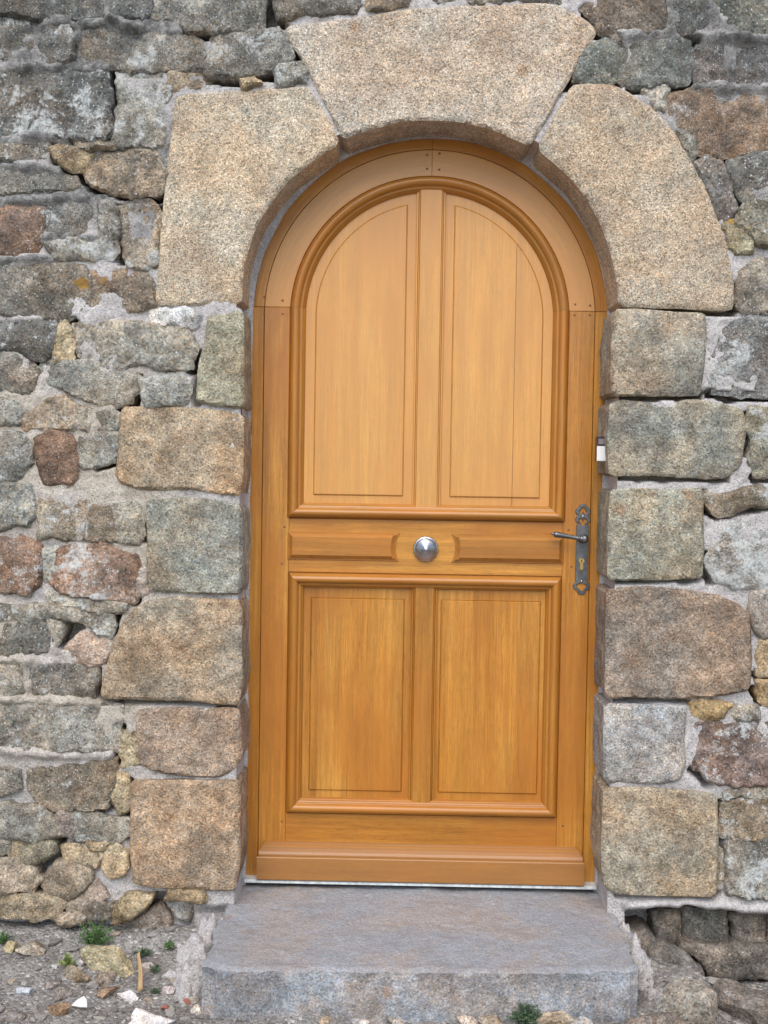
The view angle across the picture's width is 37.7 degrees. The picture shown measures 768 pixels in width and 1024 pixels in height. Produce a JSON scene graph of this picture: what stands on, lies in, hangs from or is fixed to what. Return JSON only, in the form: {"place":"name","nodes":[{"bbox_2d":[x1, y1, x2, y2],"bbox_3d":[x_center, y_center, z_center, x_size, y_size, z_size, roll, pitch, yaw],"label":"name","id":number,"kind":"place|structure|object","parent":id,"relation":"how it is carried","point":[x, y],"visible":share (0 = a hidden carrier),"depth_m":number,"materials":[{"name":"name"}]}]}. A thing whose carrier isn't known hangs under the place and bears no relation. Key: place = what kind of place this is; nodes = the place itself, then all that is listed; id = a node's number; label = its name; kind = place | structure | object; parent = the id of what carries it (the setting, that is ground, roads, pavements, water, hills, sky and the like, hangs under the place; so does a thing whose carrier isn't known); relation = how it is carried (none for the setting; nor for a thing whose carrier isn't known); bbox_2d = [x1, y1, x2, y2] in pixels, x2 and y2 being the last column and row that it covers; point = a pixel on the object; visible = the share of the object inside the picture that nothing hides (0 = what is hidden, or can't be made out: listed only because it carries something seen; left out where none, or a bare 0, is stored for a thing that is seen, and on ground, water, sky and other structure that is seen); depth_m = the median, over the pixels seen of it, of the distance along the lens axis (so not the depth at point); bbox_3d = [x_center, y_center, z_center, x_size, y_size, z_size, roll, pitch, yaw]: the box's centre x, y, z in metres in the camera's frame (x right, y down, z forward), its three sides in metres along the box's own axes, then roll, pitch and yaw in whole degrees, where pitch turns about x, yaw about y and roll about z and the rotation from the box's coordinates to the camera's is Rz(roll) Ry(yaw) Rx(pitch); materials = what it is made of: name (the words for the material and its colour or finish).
{"place":"outdoors","nodes":[
{"label":"outdoors","id":0,"kind":"place"},
{"bbox_2d":[0,920,767,1023],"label":"ground","id":1,"kind":"structure","parent":0,"point":[15,1003],"depth_m":2.85,"materials":[{"name":"grey gravel"}]},
{"bbox_2d":[0,931,11,944],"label":"weed","id":2,"kind":"object","parent":1,"relation":"on","point":[5,938],"visible":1,"depth_m":2.99,"materials":[{"name":"green plant"}]},
{"bbox_2d":[4,941,17,952],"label":"loose stone","id":3,"kind":"object","parent":1,"relation":"on","point":[10,946],"visible":1,"depth_m":2.96,"materials":[{"name":"stone"}]},
{"bbox_2d":[0,1010,24,1022],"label":"loose stone","id":4,"kind":"object","parent":1,"relation":"on","point":[13,1016],"visible":0.99,"depth_m":2.65,"materials":[{"name":"stone"}]},
{"bbox_2d":[15,987,35,995],"bbox_3d":[-0.891,1.188,2.793,0.047,0.022,0.035,2,2,21],"label":"plaster lump","id":5,"kind":"object","parent":1,"relation":"on","point":[26,990],"visible":1,"depth_m":2.78,"materials":[{"name":"white stone"}]},
{"bbox_2d":[15,940,45,955],"bbox_3d":[-0.935,1.151,2.970,0.079,0.032,0.060,0,2,-24],"label":"loose stone","id":6,"kind":"object","parent":1,"relation":"on","point":[33,948],"visible":1,"depth_m":2.95,"materials":[{"name":"stone"}]},
{"bbox_2d":[46,978,61,989],"bbox_3d":[-0.829,1.191,2.827,0.038,0.035,0.034,1,2,-10],"label":"loose stone","id":7,"kind":"object","parent":1,"relation":"on","point":[53,984],"visible":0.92,"depth_m":2.81,"materials":[{"name":"stone"}]},
{"bbox_2d":[46,1002,69,1015],"bbox_3d":[-0.781,1.196,2.694,0.061,0.040,0.036,2,2,16],"label":"loose stone","id":8,"kind":"object","parent":1,"relation":"on","point":[59,1009],"visible":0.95,"depth_m":2.68,"materials":[{"name":"stone"}]},
{"bbox_2d":[52,986,71,1001],"bbox_3d":[-0.794,1.188,2.771,0.041,0.034,0.042,2,2,26],"label":"loose stone","id":9,"kind":"object","parent":1,"relation":"on","point":[62,993],"visible":1,"depth_m":2.76,"materials":[{"name":"stone"}]},
{"bbox_2d":[57,952,74,967],"bbox_3d":[-0.824,1.163,2.906,0.051,0.043,0.046,-1,3,-37],"label":"weed","id":10,"kind":"object","parent":1,"relation":"on","point":[66,960],"visible":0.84,"depth_m":2.91,"materials":[{"name":"green plant"}]},
{"bbox_2d":[64,965,89,982],"bbox_3d":[-0.781,1.179,2.862,0.069,0.055,0.041,1,2,1],"label":"loose stone","id":11,"kind":"object","parent":1,"relation":"on","point":[74,974],"visible":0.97,"depth_m":2.85,"materials":[{"name":"stone"}]},
{"bbox_2d":[71,996,87,1007],"bbox_3d":[-0.737,1.187,2.718,0.036,0.024,0.025,0,2,-29],"label":"shard","id":12,"kind":"object","parent":1,"relation":"on","point":[81,1002],"visible":1,"depth_m":2.72,"materials":[{"name":"white ceramic"}]},
{"bbox_2d":[77,958,84,966],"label":"loose stone","id":13,"kind":"object","parent":1,"relation":"on","point":[80,962],"visible":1,"depth_m":2.91,"materials":[{"name":"stone"}]},
{"bbox_2d":[75,917,115,945],"bbox_3d":[-0.773,1.127,3.005,0.101,0.079,0.093,0,2,-26],"label":"weed","id":14,"kind":"object","parent":1,"relation":"on","point":[90,934],"visible":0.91,"depth_m":3.00,"materials":[{"name":"green plant"}]},
{"bbox_2d":[95,972,116,985],"bbox_3d":[-0.708,1.191,2.849,0.056,0.044,0.039,1,2,1],"label":"loose stone","id":15,"kind":"object","parent":1,"relation":"on","point":[103,978],"visible":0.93,"depth_m":2.84,"materials":[{"name":"stone"}]},
{"bbox_2d":[81,944,133,977],"bbox_3d":[-0.709,1.178,2.915,0.158,0.101,0.066,1,2,1],"label":"loose stone","id":16,"kind":"object","parent":1,"relation":"on","point":[110,958],"visible":0.81,"depth_m":2.90,"materials":[{"name":"stone"}]},
{"bbox_2d":[97,986,120,998],"bbox_3d":[-0.683,1.192,2.787,0.055,0.028,0.041,1,2,1],"label":"loose stone","id":17,"kind":"object","parent":1,"relation":"on","point":[103,993],"visible":1,"depth_m":2.78,"materials":[{"name":"stone"}]},
{"bbox_2d":[117,990,138,1001],"bbox_3d":[-0.633,1.200,2.782,0.056,0.038,0.033,1,2,1],"label":"plaster lump","id":18,"kind":"object","parent":1,"relation":"on","point":[130,996],"visible":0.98,"depth_m":2.77,"materials":[{"name":"white stone"}]},
{"bbox_2d":[137,952,142,992],"bbox_3d":[-0.624,1.172,2.868,0.016,0.007,0.187,0,8,-14],"label":"wooden stick","id":19,"kind":"object","parent":1,"relation":"on","point":[140,979],"visible":1,"depth_m":2.85,"materials":[{"name":"brown wood"}]},
{"bbox_2d":[133,945,150,955],"bbox_3d":[-0.637,1.163,2.968,0.050,0.027,0.045,-1,3,-41],"label":"weed","id":20,"kind":"object","parent":1,"relation":"on","point":[144,952],"visible":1,"depth_m":2.97,"materials":[{"name":"green plant"}]},
{"bbox_2d":[137,962,154,972],"bbox_3d":[-0.612,1.180,2.905,0.055,0.032,0.027,1,2,1],"label":"plaster lump","id":21,"kind":"object","parent":1,"relation":"on","point":[145,966],"visible":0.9,"depth_m":2.90,"materials":[{"name":"beige stone"}]},
{"bbox_2d":[143,996,152,1002],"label":"loose stone","id":22,"kind":"object","parent":1,"relation":"on","point":[147,999],"visible":1,"depth_m":2.77,"materials":[{"name":"stone"}]},
{"bbox_2d":[128,1008,175,1023],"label":"plaster lump","id":23,"kind":"object","parent":1,"relation":"on","point":[140,1016],"visible":1,"depth_m":2.64,"materials":[{"name":"white stone"}]},
{"bbox_2d":[147,964,161,974],"bbox_3d":[-0.591,1.177,2.890,0.033,0.030,0.040,-1,3,-36],"label":"weed","id":24,"kind":"object","parent":1,"relation":"on","point":[156,969],"visible":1,"depth_m":2.89,"materials":[{"name":"green plant"}]},
{"bbox_2d":[150,987,161,993],"bbox_3d":[-0.569,1.196,2.810,0.039,0.022,0.030,0,2,-24],"label":"weed","id":25,"kind":"object","parent":1,"relation":"on","point":[154,990],"visible":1,"depth_m":2.81,"materials":[{"name":"green plant"}]},
{"bbox_2d":[161,1005,168,1009],"bbox_3d":[-0.530,1.200,2.724,0.020,0.015,0.019,1,2,1],"label":"brick fragment","id":26,"kind":"object","parent":1,"relation":"on","point":[164,1007],"visible":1,"depth_m":2.72,"materials":[{"name":"red brick"}]},
{"bbox_2d":[162,937,174,950],"bbox_3d":[-0.572,1.148,2.986,0.035,0.041,0.028,2,2,32],"label":"weed","id":27,"kind":"object","parent":1,"relation":"on","point":[169,944],"visible":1,"depth_m":2.99,"materials":[{"name":"green plant"}]},
{"bbox_2d":[162,986,174,993],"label":"loose stone","id":28,"kind":"object","parent":1,"relation":"on","point":[168,989],"visible":1,"depth_m":2.80,"materials":[{"name":"stone"}]},
{"bbox_2d":[183,998,190,1004],"bbox_3d":[-0.484,1.206,2.765,0.020,0.018,0.012,1,2,1],"label":"brick fragment","id":29,"kind":"object","parent":1,"relation":"on","point":[187,1001],"visible":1,"depth_m":2.76,"materials":[{"name":"red brick"}]},
{"bbox_2d":[188,996,199,1002],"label":"loose stone","id":30,"kind":"object","parent":1,"relation":"on","point":[193,999],"visible":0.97,"depth_m":2.77,"materials":[{"name":"stone"}]},
{"bbox_2d":[190,1004,200,1014],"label":"loose stone","id":31,"kind":"object","parent":1,"relation":"on","point":[196,1009],"visible":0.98,"depth_m":2.71,"materials":[{"name":"stone"}]},
{"bbox_2d":[319,1016,331,1023],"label":"loose stone","id":32,"kind":"object","parent":1,"relation":"on","point":[325,1020],"visible":1,"depth_m":2.66,"materials":[{"name":"stone"}]},
{"bbox_2d":[351,1019,369,1023],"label":"loose stone","id":33,"kind":"object","parent":1,"relation":"on","point":[358,1021],"visible":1,"depth_m":2.67,"materials":[{"name":"stone"}]},
{"bbox_2d":[0,0,767,980],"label":"stone wall","id":34,"kind":"structure","parent":1,"relation":"on","point":[164,164],"depth_m":3.00,"materials":[{"name":"stone"}]},
{"bbox_2d":[244,139,606,889],"bbox_3d":[0.119,-0.024,3.178,1.120,2.169,0.099,1,2,1],"label":"front door","id":35,"kind":"structure","parent":34,"relation":"attached to","point":[426,401],"depth_m":3.18,"materials":[{"name":"brown wood"}]},
{"bbox_2d":[595,436,605,460],"bbox_3d":[0.594,-0.172,3.064,0.031,0.067,0.034,1,2,1],"label":"latch box","id":36,"kind":"object","parent":34,"relation":"attached to","point":[600,448],"visible":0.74,"depth_m":3.05,"materials":[{"name":"plastic"}]},
{"bbox_2d":[599,439,604,443],"bbox_3d":[0.591,-0.191,3.050,0.018,0.015,0.002,1,2,1],"label":"window","id":37,"kind":"structure","parent":36,"relation":"in","point":[601,441],"depth_m":3.05,"materials":[{"name":"grey"}]},
{"bbox_2d":[386,1016,405,1023],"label":"loose stone","id":38,"kind":"object","parent":1,"relation":"on","point":[392,1020],"visible":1,"depth_m":2.67,"materials":[{"name":"stone"}]},
{"bbox_2d":[162,883,663,1023],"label":"doorstep","id":39,"kind":"object","parent":1,"relation":"on","point":[375,954],"depth_m":2.78,"materials":[{"name":"stone"}]},
{"bbox_2d":[457,1015,477,1023],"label":"loose stone","id":40,"kind":"object","parent":1,"relation":"on","point":[463,1019],"visible":1,"depth_m":2.67,"materials":[{"name":"stone"}]},
{"bbox_2d":[478,1015,501,1023],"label":"loose stone","id":41,"kind":"object","parent":1,"relation":"on","point":[493,1019],"visible":1,"depth_m":2.65,"materials":[{"name":"stone"}]},
{"bbox_2d":[505,1002,542,1023],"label":"weed","id":42,"kind":"object","parent":1,"relation":"on","point":[524,1016],"visible":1,"depth_m":2.67,"materials":[{"name":"green plant"}]},
{"bbox_2d":[536,1011,573,1023],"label":"loose stone","id":43,"kind":"object","parent":1,"relation":"on","point":[559,1017],"visible":0.99,"depth_m":2.66,"materials":[{"name":"stone"}]},
{"bbox_2d":[571,1016,592,1023],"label":"loose stone","id":44,"kind":"object","parent":1,"relation":"on","point":[581,1020],"visible":1,"depth_m":2.65,"materials":[{"name":"stone"}]},
{"bbox_2d":[623,1012,686,1023],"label":"loose stone","id":45,"kind":"object","parent":1,"relation":"on","point":[664,1018],"visible":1,"depth_m":2.62,"materials":[{"name":"stone"}]},
{"bbox_2d":[653,978,718,1023],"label":"loose stone","id":46,"kind":"object","parent":1,"relation":"on","point":[689,1001],"visible":0.95,"depth_m":2.64,"materials":[{"name":"stone"}]},
{"bbox_2d":[711,978,767,1023],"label":"loose stone","id":47,"kind":"object","parent":1,"relation":"on","point":[742,1001],"visible":0.94,"depth_m":2.71,"materials":[{"name":"stone"}]}
]}

